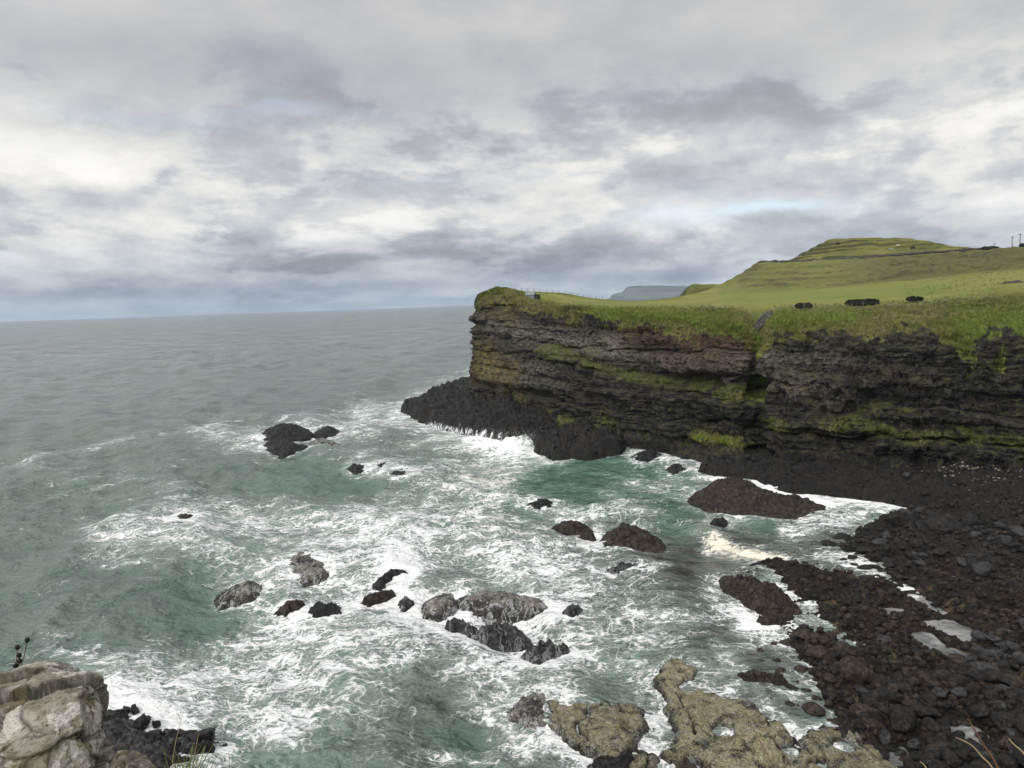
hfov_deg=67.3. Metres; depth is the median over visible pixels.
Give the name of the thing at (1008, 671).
boulder
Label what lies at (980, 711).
boulder
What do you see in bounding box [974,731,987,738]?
boulder
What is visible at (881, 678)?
boulder
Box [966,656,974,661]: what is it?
boulder
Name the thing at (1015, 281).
stone wall
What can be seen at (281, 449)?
sea rock
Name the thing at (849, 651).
boulder
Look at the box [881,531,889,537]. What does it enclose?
boulder
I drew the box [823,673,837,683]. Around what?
boulder
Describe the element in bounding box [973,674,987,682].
boulder
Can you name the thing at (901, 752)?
boulder
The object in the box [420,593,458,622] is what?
sea rock
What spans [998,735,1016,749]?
boulder
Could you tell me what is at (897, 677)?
boulder
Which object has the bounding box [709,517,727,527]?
sea rock
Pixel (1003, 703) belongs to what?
boulder
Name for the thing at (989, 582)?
boulder
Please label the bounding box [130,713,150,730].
boulder
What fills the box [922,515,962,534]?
boulder
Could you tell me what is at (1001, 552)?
boulder
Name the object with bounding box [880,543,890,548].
boulder
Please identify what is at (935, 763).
boulder
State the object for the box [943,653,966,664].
boulder
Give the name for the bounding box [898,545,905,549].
boulder
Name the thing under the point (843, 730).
boulder
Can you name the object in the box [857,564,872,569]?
boulder
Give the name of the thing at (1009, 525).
boulder
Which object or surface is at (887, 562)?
boulder
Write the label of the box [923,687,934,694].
boulder
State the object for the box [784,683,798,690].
boulder
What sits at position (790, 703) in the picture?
boulder
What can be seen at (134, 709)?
boulder
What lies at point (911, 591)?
boulder
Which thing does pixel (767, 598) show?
sea rock
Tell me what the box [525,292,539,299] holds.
hut
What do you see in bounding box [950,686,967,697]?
boulder
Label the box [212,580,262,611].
sea rock
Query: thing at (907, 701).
boulder
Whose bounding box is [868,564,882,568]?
boulder
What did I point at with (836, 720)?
boulder
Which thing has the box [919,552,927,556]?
boulder
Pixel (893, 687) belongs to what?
boulder
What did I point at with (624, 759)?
sea rock
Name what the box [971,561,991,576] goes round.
boulder
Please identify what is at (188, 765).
grass tuft
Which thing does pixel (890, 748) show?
boulder
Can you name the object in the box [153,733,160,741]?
boulder
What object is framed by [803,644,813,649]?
boulder
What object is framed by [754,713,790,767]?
grass stalk
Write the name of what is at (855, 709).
boulder
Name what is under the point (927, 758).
boulder
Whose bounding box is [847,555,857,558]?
boulder
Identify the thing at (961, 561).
boulder
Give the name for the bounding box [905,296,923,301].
bush
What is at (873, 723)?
boulder
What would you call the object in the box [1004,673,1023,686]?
boulder
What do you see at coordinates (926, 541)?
boulder
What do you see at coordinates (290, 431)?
sea rock
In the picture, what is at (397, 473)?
sea rock
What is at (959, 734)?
boulder
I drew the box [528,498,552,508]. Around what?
sea rock
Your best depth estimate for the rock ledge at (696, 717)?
43.74 m
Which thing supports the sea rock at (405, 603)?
in the sea
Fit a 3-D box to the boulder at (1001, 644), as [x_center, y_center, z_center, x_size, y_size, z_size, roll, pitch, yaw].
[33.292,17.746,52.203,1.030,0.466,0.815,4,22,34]
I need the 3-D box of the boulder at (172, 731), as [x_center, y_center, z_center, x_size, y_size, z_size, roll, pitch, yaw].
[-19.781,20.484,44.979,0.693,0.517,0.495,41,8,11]
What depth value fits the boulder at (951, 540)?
72.29 m
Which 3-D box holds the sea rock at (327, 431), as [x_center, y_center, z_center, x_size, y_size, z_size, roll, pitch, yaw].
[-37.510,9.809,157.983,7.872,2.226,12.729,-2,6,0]
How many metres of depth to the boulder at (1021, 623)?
53.24 m
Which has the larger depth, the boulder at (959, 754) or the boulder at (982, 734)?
the boulder at (982, 734)
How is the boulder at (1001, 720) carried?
on the shore
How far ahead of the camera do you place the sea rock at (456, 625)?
59.54 m
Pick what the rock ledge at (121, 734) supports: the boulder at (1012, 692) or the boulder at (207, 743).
the boulder at (207, 743)
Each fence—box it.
[515,288,602,299]
[573,301,742,310]
[779,294,989,311]
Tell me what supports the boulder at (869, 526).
on the shore
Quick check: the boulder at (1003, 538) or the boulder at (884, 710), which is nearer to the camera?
the boulder at (884, 710)
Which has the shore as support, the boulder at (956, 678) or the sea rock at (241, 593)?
the boulder at (956, 678)
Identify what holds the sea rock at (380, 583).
in the sea
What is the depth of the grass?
116.75 m
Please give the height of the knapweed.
0.319 m
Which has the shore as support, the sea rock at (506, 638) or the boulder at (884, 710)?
the boulder at (884, 710)
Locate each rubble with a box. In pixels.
[480,401,767,480]
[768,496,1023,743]
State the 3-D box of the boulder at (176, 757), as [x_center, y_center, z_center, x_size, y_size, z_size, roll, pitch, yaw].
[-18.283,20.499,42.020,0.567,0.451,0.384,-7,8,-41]
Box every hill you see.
[680,284,718,295]
[789,237,969,260]
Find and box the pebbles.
[921,461,1022,493]
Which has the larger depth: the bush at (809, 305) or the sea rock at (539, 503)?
the bush at (809, 305)
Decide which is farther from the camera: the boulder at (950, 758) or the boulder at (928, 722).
the boulder at (928, 722)
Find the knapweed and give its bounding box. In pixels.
[13,637,29,668]
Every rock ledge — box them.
[102,709,227,767]
[506,692,548,728]
[546,700,659,767]
[653,658,821,767]
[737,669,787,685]
[796,724,898,767]
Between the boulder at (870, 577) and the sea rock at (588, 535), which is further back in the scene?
the sea rock at (588, 535)
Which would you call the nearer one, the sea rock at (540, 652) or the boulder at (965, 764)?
the boulder at (965, 764)
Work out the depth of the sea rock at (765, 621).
58.28 m
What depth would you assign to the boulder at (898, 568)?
67.50 m
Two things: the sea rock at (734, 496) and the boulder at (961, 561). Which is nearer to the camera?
the boulder at (961, 561)
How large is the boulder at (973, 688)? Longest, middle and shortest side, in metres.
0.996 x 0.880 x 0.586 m
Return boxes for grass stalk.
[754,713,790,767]
[955,737,992,767]
[1008,739,1023,754]
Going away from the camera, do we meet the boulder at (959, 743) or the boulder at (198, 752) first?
the boulder at (959, 743)
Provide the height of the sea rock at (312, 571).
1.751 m
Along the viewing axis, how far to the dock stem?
2.40 m
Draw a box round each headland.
[467,247,1023,470]
[607,285,687,300]
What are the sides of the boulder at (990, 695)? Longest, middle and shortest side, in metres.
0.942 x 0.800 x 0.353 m
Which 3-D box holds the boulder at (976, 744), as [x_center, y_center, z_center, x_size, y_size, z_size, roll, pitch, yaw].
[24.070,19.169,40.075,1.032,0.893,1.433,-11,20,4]
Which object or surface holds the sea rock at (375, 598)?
in the sea
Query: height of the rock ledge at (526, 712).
1.638 m
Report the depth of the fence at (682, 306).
142.07 m
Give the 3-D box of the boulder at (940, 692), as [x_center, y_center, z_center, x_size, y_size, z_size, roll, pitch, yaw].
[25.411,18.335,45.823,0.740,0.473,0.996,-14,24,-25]
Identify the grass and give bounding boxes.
[473,263,1023,447]
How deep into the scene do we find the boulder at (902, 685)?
45.93 m
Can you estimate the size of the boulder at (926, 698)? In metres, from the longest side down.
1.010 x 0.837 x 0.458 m
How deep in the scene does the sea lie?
78.73 m
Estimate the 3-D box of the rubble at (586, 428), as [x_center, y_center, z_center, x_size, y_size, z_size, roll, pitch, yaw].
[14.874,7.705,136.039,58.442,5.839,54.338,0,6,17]
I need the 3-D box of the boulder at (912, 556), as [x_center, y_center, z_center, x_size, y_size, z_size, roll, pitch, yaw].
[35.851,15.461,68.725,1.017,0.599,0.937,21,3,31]
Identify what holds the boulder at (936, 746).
on the shore
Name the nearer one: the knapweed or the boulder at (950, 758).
the knapweed
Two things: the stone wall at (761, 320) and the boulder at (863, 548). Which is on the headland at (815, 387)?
the stone wall at (761, 320)
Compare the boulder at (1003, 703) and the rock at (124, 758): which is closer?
the rock at (124, 758)
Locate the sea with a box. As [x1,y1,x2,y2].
[0,306,1002,767]
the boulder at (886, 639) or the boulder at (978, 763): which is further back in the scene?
the boulder at (886, 639)
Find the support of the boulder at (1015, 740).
on the shore
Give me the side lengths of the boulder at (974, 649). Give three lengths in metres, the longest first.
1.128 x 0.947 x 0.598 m
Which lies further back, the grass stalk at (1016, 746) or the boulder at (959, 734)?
the boulder at (959, 734)
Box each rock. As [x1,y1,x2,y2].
[0,660,114,767]
[110,749,156,767]
[177,513,192,518]
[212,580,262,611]
[261,423,313,441]
[263,438,307,458]
[273,599,305,616]
[289,551,328,587]
[308,438,341,444]
[308,601,341,617]
[313,425,339,438]
[347,463,363,474]
[361,589,395,606]
[372,569,407,590]
[390,469,404,474]
[398,596,414,611]
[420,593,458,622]
[444,617,477,634]
[455,590,547,624]
[466,622,532,652]
[521,638,569,664]
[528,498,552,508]
[551,520,593,535]
[562,603,582,617]
[579,530,595,541]
[587,749,634,767]
[600,522,665,552]
[606,562,643,574]
[631,450,660,461]
[666,463,685,474]
[687,476,825,519]
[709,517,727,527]
[715,574,801,620]
[756,614,790,625]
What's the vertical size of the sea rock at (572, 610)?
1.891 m
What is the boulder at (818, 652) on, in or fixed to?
on the shore
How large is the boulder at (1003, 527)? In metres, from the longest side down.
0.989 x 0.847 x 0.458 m
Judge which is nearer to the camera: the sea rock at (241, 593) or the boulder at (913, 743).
the boulder at (913, 743)
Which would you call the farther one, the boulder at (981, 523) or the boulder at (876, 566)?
the boulder at (981, 523)
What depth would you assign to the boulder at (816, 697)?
47.59 m
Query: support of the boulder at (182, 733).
on the rock ledge at (121, 734)
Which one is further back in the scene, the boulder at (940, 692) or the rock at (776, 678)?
the rock at (776, 678)
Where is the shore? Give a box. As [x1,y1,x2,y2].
[400,376,1023,767]
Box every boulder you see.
[108,709,127,718]
[122,706,129,712]
[129,704,139,714]
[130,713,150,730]
[151,720,160,728]
[153,730,165,734]
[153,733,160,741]
[161,734,172,742]
[168,728,176,734]
[172,755,180,762]
[180,729,196,736]
[180,756,189,761]
[181,749,189,753]
[190,748,201,754]
[198,727,214,741]
[199,740,215,752]
[676,763,697,767]
[772,658,780,661]
[775,667,785,672]
[779,639,790,645]
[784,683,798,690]
[785,701,794,706]
[793,628,809,639]
[793,665,808,672]
[801,688,811,691]
[801,701,825,716]
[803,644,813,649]
[805,645,830,659]
[811,695,821,700]
[815,670,820,676]
[820,540,834,545]
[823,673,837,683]
[831,717,842,724]
[832,726,847,737]
[833,641,850,651]
[835,533,853,539]
[838,655,869,683]
[839,542,845,547]
[844,648,856,656]
[844,696,855,704]
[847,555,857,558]
[849,703,868,715]
[855,686,867,693]
[856,545,871,550]
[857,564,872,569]
[858,575,875,579]
[862,686,889,706]
[862,717,880,729]
[864,523,876,530]
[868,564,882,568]
[868,674,887,685]
[871,538,889,544]
[873,744,889,759]
[876,635,892,643]
[877,705,890,715]
[878,729,891,744]
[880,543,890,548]
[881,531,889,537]
[881,557,894,567]
[882,623,895,631]
[883,744,899,751]
[885,513,901,526]
[887,683,899,692]
[888,693,904,702]
[889,706,915,733]
[891,674,901,681]
[894,749,906,755]
[895,566,904,570]
[896,682,914,693]
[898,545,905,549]
[898,756,908,760]
[899,508,911,513]
[901,696,915,705]
[903,472,909,477]
[905,590,916,593]
[907,553,917,559]
[907,704,942,718]
[907,738,918,748]
[908,538,925,548]
[910,693,918,699]
[912,507,924,512]
[914,520,928,532]
[915,560,925,565]
[915,671,930,680]
[917,743,926,749]
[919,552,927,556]
[919,694,936,705]
[920,717,938,730]
[920,752,934,766]
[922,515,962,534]
[923,539,931,544]
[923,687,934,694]
[925,740,951,752]
[927,759,949,767]
[930,687,946,697]
[932,546,946,556]
[935,669,949,679]
[936,700,951,710]
[940,724,950,730]
[940,726,950,739]
[942,750,959,766]
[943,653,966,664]
[944,538,960,543]
[948,673,963,685]
[948,718,959,726]
[949,730,964,742]
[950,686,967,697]
[954,748,967,759]
[955,535,962,539]
[955,739,964,747]
[956,557,967,566]
[957,719,971,726]
[960,512,977,525]
[961,762,968,767]
[962,698,977,707]
[962,738,981,750]
[964,683,981,693]
[966,558,977,564]
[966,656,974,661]
[966,669,981,677]
[968,703,990,718]
[968,759,989,767]
[969,531,981,537]
[969,646,984,653]
[970,630,986,639]
[970,661,1001,671]
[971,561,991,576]
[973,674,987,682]
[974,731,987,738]
[977,521,985,525]
[978,529,989,533]
[979,649,1003,657]
[979,737,996,746]
[982,668,1013,685]
[983,580,992,584]
[984,556,1005,565]
[984,691,998,700]
[986,634,1002,642]
[987,719,996,727]
[990,711,1016,731]
[991,753,1017,767]
[992,573,1008,580]
[993,641,1008,649]
[994,549,1013,555]
[994,659,1009,667]
[995,524,1006,529]
[995,535,1012,542]
[995,738,1003,748]
[996,627,1005,632]
[996,700,1005,708]
[998,684,1010,692]
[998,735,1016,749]
[1001,669,1017,674]
[1003,687,1023,700]
[1004,524,1021,528]
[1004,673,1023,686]
[1004,728,1017,737]
[1005,641,1020,650]
[1007,659,1019,670]
[1008,542,1023,551]
[1008,571,1019,576]
[1011,526,1023,536]
[1011,737,1022,744]
[1011,745,1023,766]
[1012,651,1023,666]
[1015,721,1023,734]
[1019,620,1023,629]
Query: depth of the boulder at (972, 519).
78.21 m
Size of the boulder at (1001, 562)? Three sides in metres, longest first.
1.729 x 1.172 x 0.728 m
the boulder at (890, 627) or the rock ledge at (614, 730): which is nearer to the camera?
the rock ledge at (614, 730)
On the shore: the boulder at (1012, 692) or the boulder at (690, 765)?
the boulder at (1012, 692)
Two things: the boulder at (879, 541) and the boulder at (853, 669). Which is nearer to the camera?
the boulder at (853, 669)
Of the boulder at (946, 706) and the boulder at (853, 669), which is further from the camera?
the boulder at (853, 669)
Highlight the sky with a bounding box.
[0,0,1023,321]
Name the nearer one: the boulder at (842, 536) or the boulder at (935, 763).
the boulder at (935, 763)
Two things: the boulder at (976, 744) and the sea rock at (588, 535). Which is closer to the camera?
the boulder at (976, 744)
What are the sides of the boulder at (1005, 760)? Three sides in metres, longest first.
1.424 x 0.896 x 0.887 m
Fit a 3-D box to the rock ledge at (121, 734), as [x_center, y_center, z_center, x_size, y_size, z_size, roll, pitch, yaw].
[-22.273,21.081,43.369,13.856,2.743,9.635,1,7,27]
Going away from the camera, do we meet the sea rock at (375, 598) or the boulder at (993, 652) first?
the boulder at (993, 652)
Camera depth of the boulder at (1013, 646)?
51.45 m
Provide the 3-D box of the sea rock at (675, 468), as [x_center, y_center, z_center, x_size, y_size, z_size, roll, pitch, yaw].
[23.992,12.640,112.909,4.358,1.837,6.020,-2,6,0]
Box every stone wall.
[753,310,772,330]
[757,248,981,262]
[1001,280,1022,283]
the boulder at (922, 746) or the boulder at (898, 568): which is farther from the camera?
the boulder at (898, 568)
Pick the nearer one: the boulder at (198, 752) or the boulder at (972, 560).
the boulder at (198, 752)
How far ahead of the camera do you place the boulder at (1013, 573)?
62.97 m
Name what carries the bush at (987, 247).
on the headland at (815, 387)
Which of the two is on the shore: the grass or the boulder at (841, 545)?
the boulder at (841, 545)
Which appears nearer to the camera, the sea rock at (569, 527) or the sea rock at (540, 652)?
the sea rock at (540, 652)
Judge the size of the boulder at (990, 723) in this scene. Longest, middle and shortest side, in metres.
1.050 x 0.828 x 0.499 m
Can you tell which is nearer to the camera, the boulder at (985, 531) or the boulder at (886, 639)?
the boulder at (886, 639)
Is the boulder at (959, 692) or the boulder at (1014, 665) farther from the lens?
the boulder at (1014, 665)
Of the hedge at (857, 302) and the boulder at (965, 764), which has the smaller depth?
the boulder at (965, 764)
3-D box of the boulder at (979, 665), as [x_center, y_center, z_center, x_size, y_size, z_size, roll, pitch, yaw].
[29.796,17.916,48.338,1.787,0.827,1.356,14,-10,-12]
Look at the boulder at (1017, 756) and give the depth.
38.03 m
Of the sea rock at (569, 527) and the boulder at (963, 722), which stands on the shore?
the boulder at (963, 722)
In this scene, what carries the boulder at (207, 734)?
on the rock ledge at (121, 734)
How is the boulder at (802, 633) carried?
on the shore
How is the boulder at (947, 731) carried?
on the shore
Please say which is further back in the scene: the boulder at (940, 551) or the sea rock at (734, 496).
the sea rock at (734, 496)
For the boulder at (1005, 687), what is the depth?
45.49 m
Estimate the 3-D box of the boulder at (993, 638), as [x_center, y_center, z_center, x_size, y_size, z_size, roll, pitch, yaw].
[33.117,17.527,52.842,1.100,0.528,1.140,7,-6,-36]
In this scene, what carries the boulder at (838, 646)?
on the shore
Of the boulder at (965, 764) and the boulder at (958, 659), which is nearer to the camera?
the boulder at (965, 764)
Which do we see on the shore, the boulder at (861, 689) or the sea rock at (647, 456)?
the boulder at (861, 689)
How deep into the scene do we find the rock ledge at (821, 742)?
41.58 m
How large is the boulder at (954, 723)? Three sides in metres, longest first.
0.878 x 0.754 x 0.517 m
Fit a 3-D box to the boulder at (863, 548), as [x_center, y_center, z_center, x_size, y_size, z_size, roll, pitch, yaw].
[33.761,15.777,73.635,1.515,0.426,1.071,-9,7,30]
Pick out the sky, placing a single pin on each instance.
(158, 158)
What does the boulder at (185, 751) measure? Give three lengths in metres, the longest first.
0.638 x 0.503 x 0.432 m
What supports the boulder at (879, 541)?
on the shore
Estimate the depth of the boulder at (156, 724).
45.55 m
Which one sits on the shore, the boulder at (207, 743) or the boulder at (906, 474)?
the boulder at (906, 474)
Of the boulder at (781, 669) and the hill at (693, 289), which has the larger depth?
the hill at (693, 289)
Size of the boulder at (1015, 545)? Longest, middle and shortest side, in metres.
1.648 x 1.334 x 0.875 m
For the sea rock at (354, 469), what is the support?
in the sea
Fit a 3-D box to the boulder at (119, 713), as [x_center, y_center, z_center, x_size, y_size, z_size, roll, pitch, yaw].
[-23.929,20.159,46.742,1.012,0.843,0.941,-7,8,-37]
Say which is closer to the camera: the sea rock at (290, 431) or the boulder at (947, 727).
the boulder at (947, 727)
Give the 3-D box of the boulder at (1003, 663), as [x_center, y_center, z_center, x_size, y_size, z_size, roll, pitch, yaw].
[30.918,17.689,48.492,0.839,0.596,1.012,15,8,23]
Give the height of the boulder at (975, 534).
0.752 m
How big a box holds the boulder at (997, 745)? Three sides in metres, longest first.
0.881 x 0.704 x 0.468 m
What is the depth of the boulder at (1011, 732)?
41.64 m
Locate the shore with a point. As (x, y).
(455, 406)
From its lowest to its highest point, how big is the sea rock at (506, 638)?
1.954 m
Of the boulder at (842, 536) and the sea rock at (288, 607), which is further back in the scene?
the boulder at (842, 536)
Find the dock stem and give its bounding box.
[967,718,998,767]
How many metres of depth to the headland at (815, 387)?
119.41 m
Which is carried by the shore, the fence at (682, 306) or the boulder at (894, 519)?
the boulder at (894, 519)
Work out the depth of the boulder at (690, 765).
40.67 m
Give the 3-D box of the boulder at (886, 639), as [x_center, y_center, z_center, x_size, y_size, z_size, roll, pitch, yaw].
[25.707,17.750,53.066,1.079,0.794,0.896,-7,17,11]
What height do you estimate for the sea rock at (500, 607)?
1.730 m
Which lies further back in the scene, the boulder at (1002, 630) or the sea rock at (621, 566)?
the sea rock at (621, 566)
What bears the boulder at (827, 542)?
on the shore
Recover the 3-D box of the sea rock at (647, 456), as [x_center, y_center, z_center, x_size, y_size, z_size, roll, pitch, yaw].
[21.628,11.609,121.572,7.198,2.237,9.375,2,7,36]
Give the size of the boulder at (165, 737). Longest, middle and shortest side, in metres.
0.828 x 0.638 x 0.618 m
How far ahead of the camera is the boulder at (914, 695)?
44.88 m
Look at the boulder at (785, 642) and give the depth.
55.12 m
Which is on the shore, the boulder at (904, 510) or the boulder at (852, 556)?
the boulder at (904, 510)
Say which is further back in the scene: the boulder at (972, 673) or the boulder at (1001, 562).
the boulder at (1001, 562)
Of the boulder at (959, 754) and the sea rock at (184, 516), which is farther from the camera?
the sea rock at (184, 516)
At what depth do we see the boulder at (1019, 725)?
41.21 m
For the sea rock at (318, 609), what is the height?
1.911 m
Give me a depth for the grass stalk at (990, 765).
2.30 m
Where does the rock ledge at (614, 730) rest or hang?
on the shore
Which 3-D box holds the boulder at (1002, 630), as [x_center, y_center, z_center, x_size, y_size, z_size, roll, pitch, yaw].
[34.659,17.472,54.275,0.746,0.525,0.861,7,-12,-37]
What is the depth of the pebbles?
94.12 m
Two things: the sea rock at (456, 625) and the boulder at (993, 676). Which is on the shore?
the boulder at (993, 676)
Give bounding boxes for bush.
[794,302,812,308]
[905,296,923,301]
[980,246,998,249]
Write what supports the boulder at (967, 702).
on the shore
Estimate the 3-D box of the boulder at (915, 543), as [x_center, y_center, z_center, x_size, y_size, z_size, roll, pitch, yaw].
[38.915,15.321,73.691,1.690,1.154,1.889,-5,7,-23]
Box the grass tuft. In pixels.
[164,743,218,767]
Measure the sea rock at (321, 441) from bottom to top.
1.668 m
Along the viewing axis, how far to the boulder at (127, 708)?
47.36 m
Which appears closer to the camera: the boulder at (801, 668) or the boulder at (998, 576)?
the boulder at (801, 668)
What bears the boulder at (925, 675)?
on the shore
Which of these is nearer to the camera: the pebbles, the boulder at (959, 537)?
the boulder at (959, 537)
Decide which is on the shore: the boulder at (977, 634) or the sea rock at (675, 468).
the boulder at (977, 634)
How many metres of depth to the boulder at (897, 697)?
44.43 m
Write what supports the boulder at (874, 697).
on the shore
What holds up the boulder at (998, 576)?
on the shore
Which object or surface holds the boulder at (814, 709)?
on the shore
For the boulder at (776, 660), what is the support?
in the sea
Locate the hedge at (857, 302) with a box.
[844,298,880,305]
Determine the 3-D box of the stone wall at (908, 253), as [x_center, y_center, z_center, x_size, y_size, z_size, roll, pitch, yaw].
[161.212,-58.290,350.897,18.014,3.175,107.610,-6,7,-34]
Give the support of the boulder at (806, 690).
in the sea
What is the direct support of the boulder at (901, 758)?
on the shore
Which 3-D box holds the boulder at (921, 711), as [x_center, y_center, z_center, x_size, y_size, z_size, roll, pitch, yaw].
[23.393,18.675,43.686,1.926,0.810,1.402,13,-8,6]
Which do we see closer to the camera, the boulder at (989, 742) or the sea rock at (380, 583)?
the boulder at (989, 742)
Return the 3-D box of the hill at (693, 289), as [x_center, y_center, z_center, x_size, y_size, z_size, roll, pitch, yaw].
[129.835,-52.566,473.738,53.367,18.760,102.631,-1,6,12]
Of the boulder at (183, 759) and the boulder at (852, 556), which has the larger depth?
the boulder at (852, 556)
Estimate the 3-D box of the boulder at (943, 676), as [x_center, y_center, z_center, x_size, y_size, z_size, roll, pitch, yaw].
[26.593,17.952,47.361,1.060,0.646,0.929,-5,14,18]
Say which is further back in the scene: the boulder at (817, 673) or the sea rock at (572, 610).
the sea rock at (572, 610)
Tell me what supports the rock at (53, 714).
on the near cliff
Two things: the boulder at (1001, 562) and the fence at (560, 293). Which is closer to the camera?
the boulder at (1001, 562)
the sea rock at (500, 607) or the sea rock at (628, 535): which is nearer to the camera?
the sea rock at (500, 607)
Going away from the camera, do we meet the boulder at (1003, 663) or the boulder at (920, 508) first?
the boulder at (1003, 663)
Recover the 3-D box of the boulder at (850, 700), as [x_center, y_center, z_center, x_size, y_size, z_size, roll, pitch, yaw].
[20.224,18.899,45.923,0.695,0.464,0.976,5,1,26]
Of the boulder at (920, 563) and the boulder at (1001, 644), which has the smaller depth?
the boulder at (1001, 644)
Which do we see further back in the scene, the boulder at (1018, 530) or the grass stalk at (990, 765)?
the boulder at (1018, 530)
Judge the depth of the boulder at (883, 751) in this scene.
41.39 m
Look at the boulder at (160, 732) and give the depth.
44.58 m
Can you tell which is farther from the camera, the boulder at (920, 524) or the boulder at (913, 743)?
the boulder at (920, 524)
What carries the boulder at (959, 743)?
on the shore
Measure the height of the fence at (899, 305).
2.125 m
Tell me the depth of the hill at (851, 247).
385.27 m
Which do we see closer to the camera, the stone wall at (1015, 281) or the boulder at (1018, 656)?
the boulder at (1018, 656)
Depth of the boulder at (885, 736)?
42.39 m
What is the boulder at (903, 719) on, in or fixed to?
on the shore

